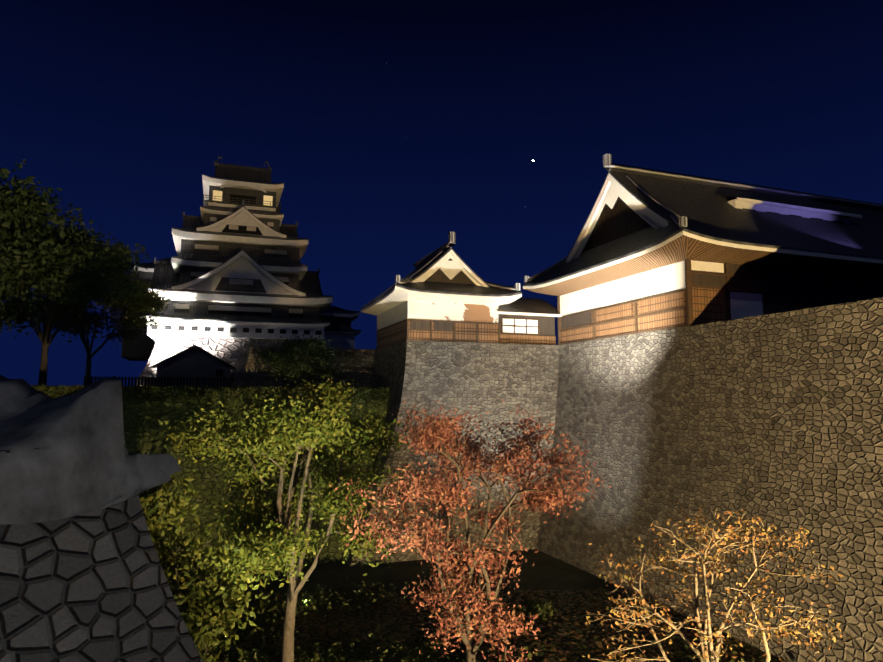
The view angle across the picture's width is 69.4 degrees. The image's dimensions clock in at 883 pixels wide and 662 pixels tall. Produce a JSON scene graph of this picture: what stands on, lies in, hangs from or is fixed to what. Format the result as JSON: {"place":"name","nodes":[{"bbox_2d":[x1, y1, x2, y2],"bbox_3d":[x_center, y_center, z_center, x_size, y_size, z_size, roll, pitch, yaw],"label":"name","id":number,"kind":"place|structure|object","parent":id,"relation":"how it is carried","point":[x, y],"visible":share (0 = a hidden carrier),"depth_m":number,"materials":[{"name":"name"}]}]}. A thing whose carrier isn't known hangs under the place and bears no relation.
{"place":"outdoors","nodes":[
{"label":"outdoors","id":0,"kind":"place"},
{"bbox_2d":[0,0,882,385],"label":"sky","id":1,"kind":"structure","parent":0,"point":[389,128],"materials":[{"name":"blue"}]},
{"bbox_2d":[168,549,785,661],"bbox_3d":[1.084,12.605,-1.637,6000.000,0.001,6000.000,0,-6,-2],"label":"ground","id":2,"kind":"structure","parent":0,"point":[545,571],"depth_m":39.85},
{"bbox_2d":[0,440,202,661],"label":"wall","id":3,"kind":"structure","parent":2,"relation":"on","point":[91,587],"depth_m":10.73,"materials":[{"name":"stone"}]},
{"bbox_2d":[0,375,180,523],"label":"tarpaulin","id":4,"kind":"object","parent":3,"relation":"on","point":[83,464],"visible":1,"depth_m":11.24,"materials":[{"name":"grey fabric"}]},
{"bbox_2d":[138,475,273,655],"bbox_3d":[-8.683,9.453,20.367,6.386,10.883,6.442,0,-6,-2],"label":"shrub","id":5,"kind":"object","parent":2,"relation":"on","point":[155,522],"depth_m":20.00,"materials":[{"name":"green plant"}]},
{"bbox_2d":[32,385,390,577],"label":"grassy bank","id":6,"kind":"structure","parent":2,"relation":"on","point":[131,411],"depth_m":52.16,"materials":[{"name":"green plant"}]},
{"bbox_2d":[0,159,92,287],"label":"tree","id":7,"kind":"object","parent":6,"relation":"on","point":[29,206],"visible":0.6,"depth_m":51.36,"materials":[{"name":"green plant"}]},
{"bbox_2d":[0,217,153,384],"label":"tree","id":8,"kind":"object","parent":6,"relation":"on","point":[85,266],"visible":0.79,"depth_m":55.96,"materials":[{"name":"green plant"}]},
{"bbox_2d":[27,268,176,385],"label":"tree","id":9,"kind":"object","parent":6,"relation":"on","point":[76,319],"visible":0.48,"depth_m":71.25,"materials":[{"name":"green plant"}]},
{"bbox_2d":[84,376,234,386],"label":"paling fence","id":10,"kind":"object","parent":6,"relation":"on","point":[197,382],"visible":0.42,"depth_m":76.05,"materials":[{"name":"black wood"}]},
{"bbox_2d":[151,345,235,386],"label":"store hut","id":11,"kind":"object","parent":6,"relation":"on","point":[194,361],"visible":0.83,"depth_m":85.55,"materials":[{"name":"wood"}]},
{"bbox_2d":[31,384,392,569],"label":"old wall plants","id":12,"kind":"object","parent":6,"relation":"on","point":[158,398],"visible":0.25,"depth_m":53.28,"materials":[{"name":"green plant"}]},
{"bbox_2d":[121,152,361,385],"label":"castle keep","id":13,"kind":"structure","parent":6,"relation":"on","point":[234,279],"depth_m":102.88,"materials":[{"name":"paint"}]},
{"bbox_2d":[253,332,343,385],"bbox_3d":[-14.214,2.989,63.004,8.740,5.859,8.396,0,-6,-2],"label":"terrace bush","id":14,"kind":"object","parent":6,"relation":"on","point":[288,362],"visible":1,"depth_m":62.41,"materials":[{"name":"green plant"}]},
{"bbox_2d":[230,346,373,386],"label":"wall","id":15,"kind":"structure","parent":6,"relation":"on","point":[248,371],"depth_m":67.47,"materials":[{"name":"stone"}]},
{"bbox_2d":[169,566,268,661],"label":"shrub leaves","id":16,"kind":"object","parent":2,"relation":"on","point":[198,606],"depth_m":16.91,"materials":[{"name":"green plant"}]},
{"bbox_2d":[157,375,416,661],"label":"green maple","id":17,"kind":"object","parent":2,"relation":"on","point":[289,421],"visible":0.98,"depth_m":28.90,"materials":[{"name":"green plant"}]},
{"bbox_2d":[330,399,611,661],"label":"red-leaved tree","id":18,"kind":"object","parent":2,"relation":"on","point":[435,438],"visible":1,"depth_m":26.44,"materials":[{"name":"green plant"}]},
{"bbox_2d":[195,576,754,661],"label":"ground plants","id":19,"kind":"object","parent":2,"relation":"on","point":[327,653],"visible":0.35,"depth_m":32.56,"materials":[{"name":"green plant"}]},
{"bbox_2d":[202,588,786,661],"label":"fallen leaves","id":20,"kind":"object","parent":2,"relation":"on","point":[519,652],"visible":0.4,"depth_m":35.06,"materials":[{"name":"brown plant"}]},
{"bbox_2d":[345,297,882,661],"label":"palace wall","id":21,"kind":"structure","parent":2,"relation":"on","point":[776,419],"depth_m":42.44,"materials":[{"name":"stone"}]},
{"bbox_2d":[361,153,882,348],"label":"honmaru goten palace","id":22,"kind":"structure","parent":21,"relation":"on","point":[653,250],"depth_m":56.36,"materials":[{"name":"tile"}]},
{"bbox_2d":[573,501,866,661],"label":"tree","id":23,"kind":"object","parent":2,"relation":"on","point":[704,637],"visible":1,"depth_m":21.95,"materials":[{"name":"yellow plant"}]}
]}

